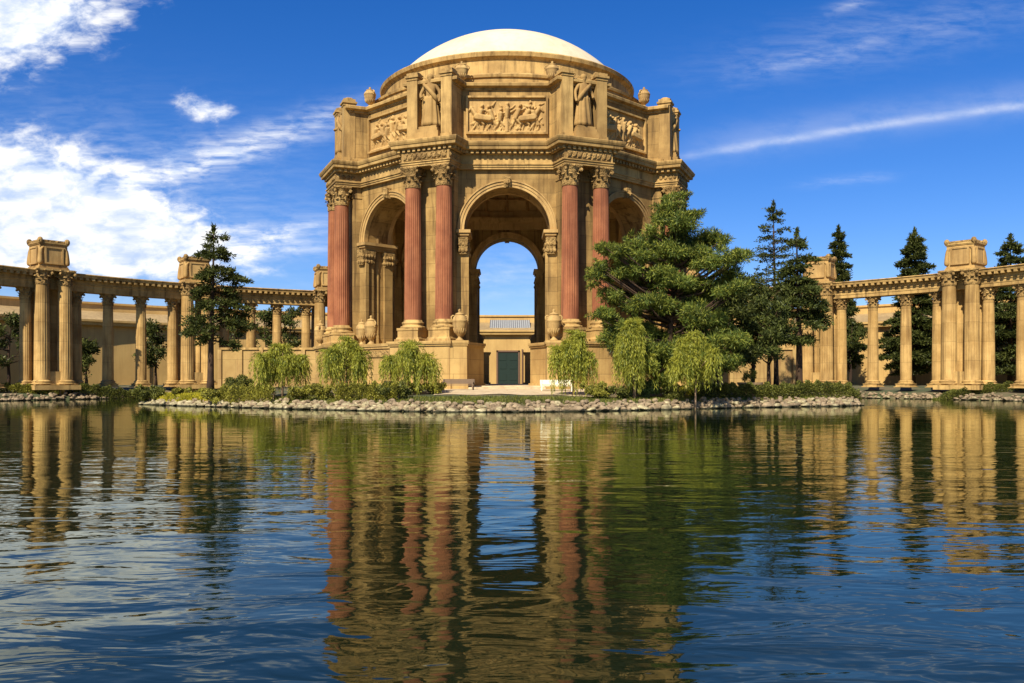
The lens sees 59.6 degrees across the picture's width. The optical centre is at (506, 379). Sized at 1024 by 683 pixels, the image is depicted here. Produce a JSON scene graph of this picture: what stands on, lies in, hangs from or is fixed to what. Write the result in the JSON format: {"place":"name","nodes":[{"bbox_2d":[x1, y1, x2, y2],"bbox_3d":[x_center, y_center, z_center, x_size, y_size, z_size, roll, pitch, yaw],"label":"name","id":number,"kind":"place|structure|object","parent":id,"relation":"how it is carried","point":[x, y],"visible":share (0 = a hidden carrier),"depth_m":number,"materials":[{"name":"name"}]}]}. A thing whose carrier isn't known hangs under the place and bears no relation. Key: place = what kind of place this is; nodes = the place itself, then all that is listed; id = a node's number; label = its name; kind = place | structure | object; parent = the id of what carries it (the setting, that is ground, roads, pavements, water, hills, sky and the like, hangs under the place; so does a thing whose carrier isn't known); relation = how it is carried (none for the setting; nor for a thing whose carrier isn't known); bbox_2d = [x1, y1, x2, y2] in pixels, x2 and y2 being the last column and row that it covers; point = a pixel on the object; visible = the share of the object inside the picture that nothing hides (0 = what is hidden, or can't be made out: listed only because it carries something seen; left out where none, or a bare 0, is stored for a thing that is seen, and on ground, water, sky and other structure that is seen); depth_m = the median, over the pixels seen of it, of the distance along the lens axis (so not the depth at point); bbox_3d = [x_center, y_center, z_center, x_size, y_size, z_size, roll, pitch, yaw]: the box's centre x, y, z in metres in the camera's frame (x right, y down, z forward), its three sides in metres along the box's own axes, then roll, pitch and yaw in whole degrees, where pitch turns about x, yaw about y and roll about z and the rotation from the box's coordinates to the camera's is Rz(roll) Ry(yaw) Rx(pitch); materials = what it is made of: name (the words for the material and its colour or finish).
{"place":"outdoors","nodes":[
{"label":"outdoors","id":0,"kind":"place"},
{"bbox_2d":[0,398,1023,682],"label":"water","id":1,"kind":"structure","parent":0,"point":[874,540],"depth_m":11.92,"materials":[{"name":"liquid"}]},
{"bbox_2d":[0,385,1023,411],"bbox_3d":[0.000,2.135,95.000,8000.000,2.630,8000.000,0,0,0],"label":"ground","id":2,"kind":"structure","parent":0,"point":[917,390],"depth_m":96.69,"materials":[{"name":"soil"}]},
{"bbox_2d":[0,311,18,383],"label":"bushy tree","id":3,"kind":"object","parent":2,"relation":"on","point":[12,319],"visible":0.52,"depth_m":111.76,"materials":[{"name":"green plant"}]},
{"bbox_2d":[0,383,62,395],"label":"hedge","id":4,"kind":"object","parent":2,"relation":"on","point":[17,387],"visible":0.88,"depth_m":95.82,"materials":[{"name":"green plant"}]},
{"bbox_2d":[82,336,100,382],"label":"bushy tree","id":5,"kind":"object","parent":2,"relation":"on","point":[89,348],"visible":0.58,"depth_m":116.69,"materials":[{"name":"green plant"}]},
{"bbox_2d":[67,382,137,398],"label":"hedge","id":6,"kind":"object","parent":2,"relation":"on","point":[88,388],"visible":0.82,"depth_m":101.54,"materials":[{"name":"green plant"}]},
{"bbox_2d":[131,384,164,401],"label":"shrub","id":7,"kind":"object","parent":2,"relation":"on","point":[143,393],"visible":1,"depth_m":78.01,"materials":[{"name":"green plant"}]},
{"bbox_2d":[131,318,166,385],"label":"bushy tree","id":8,"kind":"object","parent":2,"relation":"on","point":[153,329],"visible":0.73,"depth_m":121.21,"materials":[{"name":"green plant"}]},
{"bbox_2d":[0,237,327,393],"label":"colonnade","id":9,"kind":"object","parent":2,"relation":"on","point":[50,286],"visible":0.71,"depth_m":104.60,"materials":[{"name":"stone"}]},
{"bbox_2d":[155,391,210,401],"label":"ground cover","id":10,"kind":"object","parent":2,"relation":"on","point":[182,396],"visible":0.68,"depth_m":75.81,"materials":[{"name":"plant"}]},
{"bbox_2d":[171,387,212,394],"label":"shrub","id":11,"kind":"object","parent":2,"relation":"on","point":[181,390],"visible":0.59,"depth_m":76.85,"materials":[{"name":"green plant"}]},
{"bbox_2d":[200,389,226,403],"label":"shrub","id":12,"kind":"object","parent":2,"relation":"on","point":[213,396],"visible":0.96,"depth_m":71.53,"materials":[{"name":"green plant"}]},
{"bbox_2d":[178,221,269,389],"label":"cypress tree","id":13,"kind":"object","parent":2,"relation":"on","point":[207,330],"visible":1,"depth_m":83.55,"materials":[{"name":"green plant"}]},
{"bbox_2d":[224,374,254,386],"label":"shrub","id":14,"kind":"object","parent":2,"relation":"on","point":[239,379],"visible":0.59,"depth_m":78.72,"materials":[{"name":"green plant"}]},
{"bbox_2d":[229,316,260,347],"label":"bushy tree","id":15,"kind":"object","parent":2,"relation":"on","point":[237,335],"visible":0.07,"depth_m":133.43,"materials":[{"name":"green plant"}]},
{"bbox_2d":[219,382,276,403],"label":"hedge","id":16,"kind":"object","parent":2,"relation":"on","point":[234,391],"visible":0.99,"depth_m":70.51,"materials":[{"name":"green plant"}]},
{"bbox_2d":[218,348,314,387],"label":"garden wall","id":17,"kind":"structure","parent":2,"relation":"on","point":[234,364],"depth_m":107.75,"materials":[{"name":"stone"}]},
{"bbox_2d":[255,307,285,347],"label":"bushy tree","id":18,"kind":"object","parent":2,"relation":"on","point":[265,316],"visible":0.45,"depth_m":134.88,"materials":[{"name":"green plant"}]},
{"bbox_2d":[274,404,282,408],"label":"shore stone","id":19,"kind":"object","parent":2,"relation":"on","point":[279,406],"visible":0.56,"depth_m":67.00,"materials":[{"name":"stone"}]},
{"bbox_2d":[247,343,311,397],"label":"weeping tree","id":20,"kind":"object","parent":2,"relation":"on","point":[278,363],"visible":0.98,"depth_m":70.46,"materials":[{"name":"green plant"}]},
{"bbox_2d":[281,306,310,347],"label":"bushy tree","id":21,"kind":"object","parent":2,"relation":"on","point":[287,318],"visible":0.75,"depth_m":136.09,"materials":[{"name":"green plant"}]},
{"bbox_2d":[287,386,308,398],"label":"shrub","id":22,"kind":"object","parent":2,"relation":"on","point":[295,392],"visible":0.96,"depth_m":67.45,"materials":[{"name":"green plant"}]},
{"bbox_2d":[297,404,312,409],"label":"shore stone","id":23,"kind":"object","parent":2,"relation":"on","point":[302,407],"visible":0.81,"depth_m":65.44,"materials":[{"name":"stone"}]},
{"bbox_2d":[300,383,333,399],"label":"shrub","id":24,"kind":"object","parent":2,"relation":"on","point":[318,390],"visible":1,"depth_m":66.62,"materials":[{"name":"green plant"}]},
{"bbox_2d":[326,405,335,409],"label":"shore stone","id":25,"kind":"object","parent":2,"relation":"on","point":[330,407],"visible":0.64,"depth_m":64.11,"materials":[{"name":"stone"}]},
{"bbox_2d":[336,406,346,409],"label":"shore stone","id":26,"kind":"object","parent":2,"relation":"on","point":[341,408],"visible":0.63,"depth_m":63.78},
{"bbox_2d":[316,335,373,391],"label":"weeping tree","id":27,"kind":"object","parent":2,"relation":"on","point":[334,360],"visible":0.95,"depth_m":69.36,"materials":[{"name":"green plant"}]},
{"bbox_2d":[332,380,399,400],"bbox_3d":[-10.256,0.833,65.290,5.807,1.687,1.712,0,0,21],"label":"hedge","id":28,"kind":"object","parent":2,"relation":"on","point":[353,389],"visible":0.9,"depth_m":64.98,"materials":[{"name":"green plant"}]},
{"bbox_2d":[375,406,385,410],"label":"shore stone","id":29,"kind":"object","parent":2,"relation":"on","point":[382,408],"visible":0.8,"depth_m":61.97,"materials":[{"name":"stone"}]},
{"bbox_2d":[371,380,412,398],"bbox_3d":[-8.331,0.719,64.462,3.065,1.412,2.102,0,0,0],"label":"shrub","id":30,"kind":"object","parent":2,"relation":"on","point":[404,390],"visible":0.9,"depth_m":64.33,"materials":[{"name":"green plant"}]},
{"bbox_2d":[390,406,401,410],"bbox_3d":[-7.764,2.135,62.017,0.978,0.468,1.006,-1,14,27],"label":"shore stone","id":31,"kind":"object","parent":2,"relation":"on","point":[396,408],"visible":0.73,"depth_m":61.70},
{"bbox_2d":[378,339,443,395],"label":"weeping tree","id":32,"kind":"object","parent":2,"relation":"on","point":[409,360],"visible":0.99,"depth_m":67.51,"materials":[{"name":"green plant"}]},
{"bbox_2d":[405,381,446,393],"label":"shrub","id":33,"kind":"object","parent":2,"relation":"on","point":[440,387],"visible":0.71,"depth_m":67.94,"materials":[{"name":"green plant"}]},
{"bbox_2d":[426,406,434,411],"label":"shore stone","id":34,"kind":"object","parent":2,"relation":"on","point":[431,408],"visible":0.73,"depth_m":60.74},
{"bbox_2d":[435,408,445,411],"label":"shore stone","id":35,"kind":"object","parent":2,"relation":"on","point":[441,410],"visible":0.63,"depth_m":60.42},
{"bbox_2d":[446,407,459,411],"bbox_3d":[-3.609,2.164,60.434,1.062,0.454,0.845,15,7,-21],"label":"shore stone","id":36,"kind":"object","parent":2,"relation":"on","point":[449,409],"visible":0.61,"depth_m":60.16,"materials":[{"name":"stone"}]},
{"bbox_2d":[460,408,474,411],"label":"shore stone","id":37,"kind":"object","parent":2,"relation":"on","point":[470,410],"visible":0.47,"depth_m":60.43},
{"bbox_2d":[465,401,474,405],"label":"shore stone","id":38,"kind":"object","parent":2,"relation":"on","point":[470,403],"visible":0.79,"depth_m":60.97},
{"bbox_2d":[474,408,486,411],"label":"shore stone","id":39,"kind":"object","parent":2,"relation":"on","point":[482,410],"visible":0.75,"depth_m":60.17,"materials":[{"name":"stone"}]},
{"bbox_2d":[494,407,503,411],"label":"shore stone","id":40,"kind":"object","parent":2,"relation":"on","point":[498,409],"visible":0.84,"depth_m":60.24,"materials":[{"name":"stone"}]},
{"bbox_2d":[313,29,694,388],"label":"rotunda","id":41,"kind":"structure","parent":2,"relation":"on","point":[418,228],"depth_m":80.17,"materials":[{"name":"stone"}]},
{"bbox_2d":[314,320,325,345],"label":"urn","id":42,"kind":"object","parent":41,"relation":"on","point":[319,330],"visible":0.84,"depth_m":90.66,"materials":[{"name":"stone"}]},
{"bbox_2d":[333,107,341,159],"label":"statue","id":43,"kind":"object","parent":41,"relation":"on","point":[338,151],"visible":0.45,"depth_m":87.69,"materials":[{"name":"stone"}]},
{"bbox_2d":[356,319,365,344],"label":"urn","id":44,"kind":"object","parent":41,"relation":"on","point":[360,333],"visible":0.74,"depth_m":84.31,"materials":[{"name":"stone"}]},
{"bbox_2d":[364,87,375,105],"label":"urn","id":45,"kind":"object","parent":41,"relation":"on","point":[369,95],"visible":0.92,"depth_m":86.57,"materials":[{"name":"stone"}]},
{"bbox_2d":[364,316,377,343],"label":"urn","id":46,"kind":"object","parent":41,"relation":"on","point":[370,326],"visible":0.98,"depth_m":83.09,"materials":[{"name":"stone"}]},
{"bbox_2d":[415,74,440,138],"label":"statue","id":47,"kind":"object","parent":41,"relation":"on","point":[430,95],"visible":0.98,"depth_m":78.29,"materials":[{"name":"stone"}]},
{"bbox_2d":[451,309,468,339],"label":"urn","id":48,"kind":"object","parent":41,"relation":"on","point":[459,320],"visible":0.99,"depth_m":76.00,"materials":[{"name":"stone"}]},
{"bbox_2d":[454,61,469,79],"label":"urn","id":49,"kind":"object","parent":41,"relation":"on","point":[462,69],"visible":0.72,"depth_m":79.50,"materials":[{"name":"stone"}]},
{"bbox_2d":[480,334,484,342],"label":"urn","id":50,"kind":"object","parent":41,"relation":"on","point":[481,339],"visible":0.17,"depth_m":112.23,"materials":[{"name":"stone"}]},
{"bbox_2d":[529,334,533,342],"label":"urn","id":51,"kind":"object","parent":41,"relation":"on","point":[532,339],"visible":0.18,"depth_m":112.23,"materials":[{"name":"stone"}]},
{"bbox_2d":[544,61,559,79],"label":"urn","id":52,"kind":"object","parent":41,"relation":"on","point":[551,69],"visible":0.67,"depth_m":79.50,"materials":[{"name":"stone"}]},
{"bbox_2d":[545,309,562,339],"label":"urn","id":53,"kind":"object","parent":41,"relation":"on","point":[553,320],"visible":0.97,"depth_m":76.02,"materials":[{"name":"stone"}]},
{"bbox_2d":[573,74,598,138],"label":"statue","id":54,"kind":"object","parent":41,"relation":"on","point":[583,96],"visible":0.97,"depth_m":78.28,"materials":[{"name":"stone"}]},
{"bbox_2d":[638,87,649,105],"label":"urn","id":55,"kind":"object","parent":41,"relation":"on","point":[643,95],"visible":0.94,"depth_m":86.57,"materials":[{"name":"stone"}]},
{"bbox_2d":[672,107,680,159],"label":"statue","id":56,"kind":"object","parent":41,"relation":"on","point":[675,151],"visible":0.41,"depth_m":87.69,"materials":[{"name":"stone"}]},
{"bbox_2d":[0,296,1016,384],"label":"exhibition hall","id":57,"kind":"structure","parent":2,"relation":"on","point":[506,340],"depth_m":139.20,"materials":[{"name":"paint"}]},
{"bbox_2d":[496,350,519,383],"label":"door","id":58,"kind":"structure","parent":57,"relation":"in","point":[507,361],"depth_m":159.84,"materials":[{"name":"green paint"}]},
{"bbox_2d":[0,391,1022,411],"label":"rubble","id":59,"kind":"object","parent":2,"relation":"on","point":[401,404],"visible":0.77,"depth_m":67.05,"materials":[{"name":"stone"}]},
{"bbox_2d":[433,404,446,409],"bbox_3d":[-4.568,1.911,61.094,1.050,0.447,0.740,15,14,8],"label":"shore stone","id":60,"kind":"object","parent":59,"relation":"on","point":[437,406],"visible":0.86,"depth_m":60.86,"materials":[{"name":"stone"}]},
{"bbox_2d":[507,408,517,411],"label":"shore stone","id":61,"kind":"object","parent":2,"relation":"on","point":[511,410],"visible":0.45,"depth_m":60.17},
{"bbox_2d":[524,408,532,411],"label":"shore stone","id":62,"kind":"object","parent":2,"relation":"on","point":[528,410],"visible":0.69,"depth_m":60.20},
{"bbox_2d":[230,394,846,405],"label":"grass","id":63,"kind":"structure","parent":2,"relation":"on","point":[506,399],"depth_m":64.70,"materials":[{"name":"plant"}]},
{"bbox_2d":[546,406,560,411],"bbox_3d":[3.142,2.131,61.050,0.907,0.606,0.931,0,0,36],"label":"shore stone","id":64,"kind":"object","parent":2,"relation":"on","point":[552,409],"visible":0.57,"depth_m":60.75,"materials":[{"name":"stone"}]},
{"bbox_2d":[562,407,570,411],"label":"shore stone","id":65,"kind":"object","parent":2,"relation":"on","point":[564,409],"visible":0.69,"depth_m":61.18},
{"bbox_2d":[546,328,598,395],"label":"weeping tree","id":66,"kind":"object","parent":2,"relation":"on","point":[570,353],"visible":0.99,"depth_m":66.69,"materials":[{"name":"green plant"}]},
{"bbox_2d":[570,405,584,411],"bbox_3d":[4.775,2.063,61.615,1.087,0.556,1.097,-9,14,-31],"label":"shore stone","id":67,"kind":"object","parent":2,"relation":"on","point":[576,408],"visible":0.78,"depth_m":61.23,"materials":[{"name":"stone"}]},
{"bbox_2d":[587,407,595,410],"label":"shore stone","id":68,"kind":"object","parent":2,"relation":"on","point":[591,409],"visible":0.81,"depth_m":61.71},
{"bbox_2d":[579,380,609,398],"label":"shrub","id":69,"kind":"object","parent":2,"relation":"on","point":[599,390],"visible":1,"depth_m":65.04,"materials":[{"name":"green plant"}]},
{"bbox_2d":[598,405,608,410],"bbox_3d":[6.669,2.094,62.410,0.923,0.638,0.786,0,0,17],"label":"shore stone","id":70,"kind":"object","parent":2,"relation":"on","point":[602,408],"visible":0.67,"depth_m":62.14,"materials":[{"name":"stone"}]},
{"bbox_2d":[600,385,629,398],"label":"shrub","id":71,"kind":"object","parent":2,"relation":"on","point":[621,392],"visible":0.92,"depth_m":65.60,"materials":[{"name":"green plant"}]},
{"bbox_2d":[610,316,659,397],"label":"weeping tree","id":72,"kind":"object","parent":2,"relation":"on","point":[630,354],"visible":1,"depth_m":65.55,"materials":[{"name":"green plant"}]},
{"bbox_2d":[637,405,649,409],"bbox_3d":[9.805,2.122,64.210,1.015,0.504,1.076,18,-2,-27],"label":"shore stone","id":73,"kind":"object","parent":2,"relation":"on","point":[641,407],"visible":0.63,"depth_m":63.95,"materials":[{"name":"stone"}]},
{"bbox_2d":[626,378,669,397],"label":"shrub","id":74,"kind":"object","parent":2,"relation":"on","point":[648,390],"visible":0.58,"depth_m":68.30,"materials":[{"name":"green plant"}]},
{"bbox_2d":[660,404,671,409],"bbox_3d":[11.543,2.097,65.133,0.847,0.579,1.121,-14,2,31],"label":"shore stone","id":75,"kind":"object","parent":2,"relation":"on","point":[666,407],"visible":0.64,"depth_m":64.77,"materials":[{"name":"stone"}]},
{"bbox_2d":[584,189,755,396],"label":"pine tree","id":76,"kind":"object","parent":2,"relation":"on","point":[658,251],"visible":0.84,"depth_m":68.23,"materials":[{"name":"green plant"}]},
{"bbox_2d":[659,384,684,398],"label":"shrub","id":77,"kind":"object","parent":2,"relation":"on","point":[673,394],"visible":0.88,"depth_m":67.74,"materials":[{"name":"green plant"}]},
{"bbox_2d":[671,405,679,409],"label":"shore stone","id":78,"kind":"object","parent":2,"relation":"on","point":[677,407],"visible":0.58,"depth_m":65.46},
{"bbox_2d":[684,404,691,408],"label":"shore stone","id":79,"kind":"object","parent":2,"relation":"on","point":[687,406],"visible":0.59,"depth_m":66.02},
{"bbox_2d":[679,385,699,396],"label":"shrub","id":80,"kind":"object","parent":2,"relation":"on","point":[689,393],"visible":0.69,"depth_m":69.88,"materials":[{"name":"green plant"}]},
{"bbox_2d":[663,329,722,408],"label":"weeping tree","id":81,"kind":"object","parent":2,"relation":"on","point":[686,368],"visible":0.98,"depth_m":65.60,"materials":[{"name":"green plant"}]},
{"bbox_2d":[710,404,718,408],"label":"shore stone","id":82,"kind":"object","parent":2,"relation":"on","point":[714,406],"visible":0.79,"depth_m":67.65,"materials":[{"name":"stone"}]},
{"bbox_2d":[678,285,760,382],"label":"bushy tree","id":83,"kind":"object","parent":2,"relation":"on","point":[735,305],"visible":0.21,"depth_m":77.71,"materials":[{"name":"green plant"}]},
{"bbox_2d":[691,381,803,398],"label":"hedge","id":84,"kind":"object","parent":2,"relation":"on","point":[750,388],"visible":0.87,"depth_m":72.10,"materials":[{"name":"green plant"}]},
{"bbox_2d":[699,348,795,386],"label":"garden wall","id":85,"kind":"structure","parent":2,"relation":"on","point":[787,369],"depth_m":107.75,"materials":[{"name":"stone"}]},
{"bbox_2d":[704,271,792,381],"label":"bushy tree","id":86,"kind":"object","parent":2,"relation":"on","point":[754,290],"visible":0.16,"depth_m":82.37,"materials":[{"name":"green plant"}]},
{"bbox_2d":[737,382,762,392],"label":"stone planter","id":87,"kind":"object","parent":2,"relation":"on","point":[754,383],"visible":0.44,"depth_m":76.16,"materials":[{"name":"stone"}]},
{"bbox_2d":[740,368,756,381],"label":"shrub","id":88,"kind":"object","parent":87,"relation":"on","point":[747,375],"visible":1,"depth_m":76.86,"materials":[{"name":"green plant"}]},
{"bbox_2d":[761,402,771,406],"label":"shore stone","id":89,"kind":"object","parent":2,"relation":"on","point":[767,404],"visible":0.76,"depth_m":70.33,"materials":[{"name":"stone"}]},
{"bbox_2d":[740,294,798,383],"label":"bushy tree","id":90,"kind":"object","parent":2,"relation":"on","point":[778,330],"visible":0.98,"depth_m":79.04,"materials":[{"name":"green plant"}]},
{"bbox_2d":[747,199,795,385],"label":"fir tree","id":91,"kind":"object","parent":2,"relation":"on","point":[772,216],"visible":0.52,"depth_m":91.81,"materials":[{"name":"green plant"}]},
{"bbox_2d":[772,226,834,386],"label":"cypress tree","id":92,"kind":"object","parent":2,"relation":"on","point":[815,315],"visible":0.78,"depth_m":85.11,"materials":[{"name":"green plant"}]},
{"bbox_2d":[801,402,809,406],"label":"shore stone","id":93,"kind":"object","parent":2,"relation":"on","point":[806,404],"visible":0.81,"depth_m":72.00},
{"bbox_2d":[796,379,861,401],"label":"hedge","id":94,"kind":"object","parent":2,"relation":"on","point":[829,388],"visible":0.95,"depth_m":75.87,"materials":[{"name":"green plant"}]},
{"bbox_2d":[819,224,867,369],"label":"fir tree","id":95,"kind":"object","parent":2,"relation":"on","point":[838,245],"visible":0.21,"depth_m":130.71,"materials":[{"name":"green plant"}]},
{"bbox_2d":[686,237,1023,393],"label":"colonnade","id":96,"kind":"object","parent":2,"relation":"on","point":[963,286],"visible":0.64,"depth_m":100.34,"materials":[{"name":"stone"}]},
{"bbox_2d":[847,324,867,382],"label":"bushy tree","id":97,"kind":"object","parent":2,"relation":"on","point":[853,338],"visible":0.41,"depth_m":126.57,"materials":[{"name":"green plant"}]},
{"bbox_2d":[878,227,936,383],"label":"fir tree","id":98,"kind":"object","parent":2,"relation":"on","point":[914,249],"visible":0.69,"depth_m":124.76,"materials":[{"name":"green plant"}]},
{"bbox_2d":[930,380,1023,399],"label":"hedge","id":99,"kind":"object","parent":2,"relation":"on","point":[999,387],"visible":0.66,"depth_m":96.36,"materials":[{"name":"green plant"}]},
{"bbox_2d":[995,319,1008,343],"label":"bushy tree","id":100,"kind":"object","parent":2,"relation":"on","point":[1002,327],"visible":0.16,"depth_m":113.42,"materials":[{"name":"green plant"}]},
{"bbox_2d":[993,232,1023,381],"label":"fir tree","id":101,"kind":"object","parent":2,"relation":"on","point":[1007,354],"visible":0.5,"depth_m":114.90,"materials":[{"name":"green plant"}]},
{"bbox_2d":[0,0,1023,314],"label":"sky","id":102,"kind":"structure","parent":0,"point":[128,128],"materials":[{"name":"blue"}]},
{"bbox_2d":[434,389,591,396],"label":"path","id":103,"kind":"structure","parent":0,"point":[568,392],"depth_m":69.33,"materials":[{"name":"concrete"}]},
{"bbox_2d":[443,379,474,389],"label":"bench","id":104,"kind":"object","parent":103,"relation":"on","point":[460,381],"visible":0.67,"depth_m":71.79,"materials":[{"name":"stone"}]},
{"bbox_2d":[540,380,571,390],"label":"bench","id":105,"kind":"object","parent":103,"relation":"on","point":[544,382],"visible":0.62,"depth_m":71.79,"materials":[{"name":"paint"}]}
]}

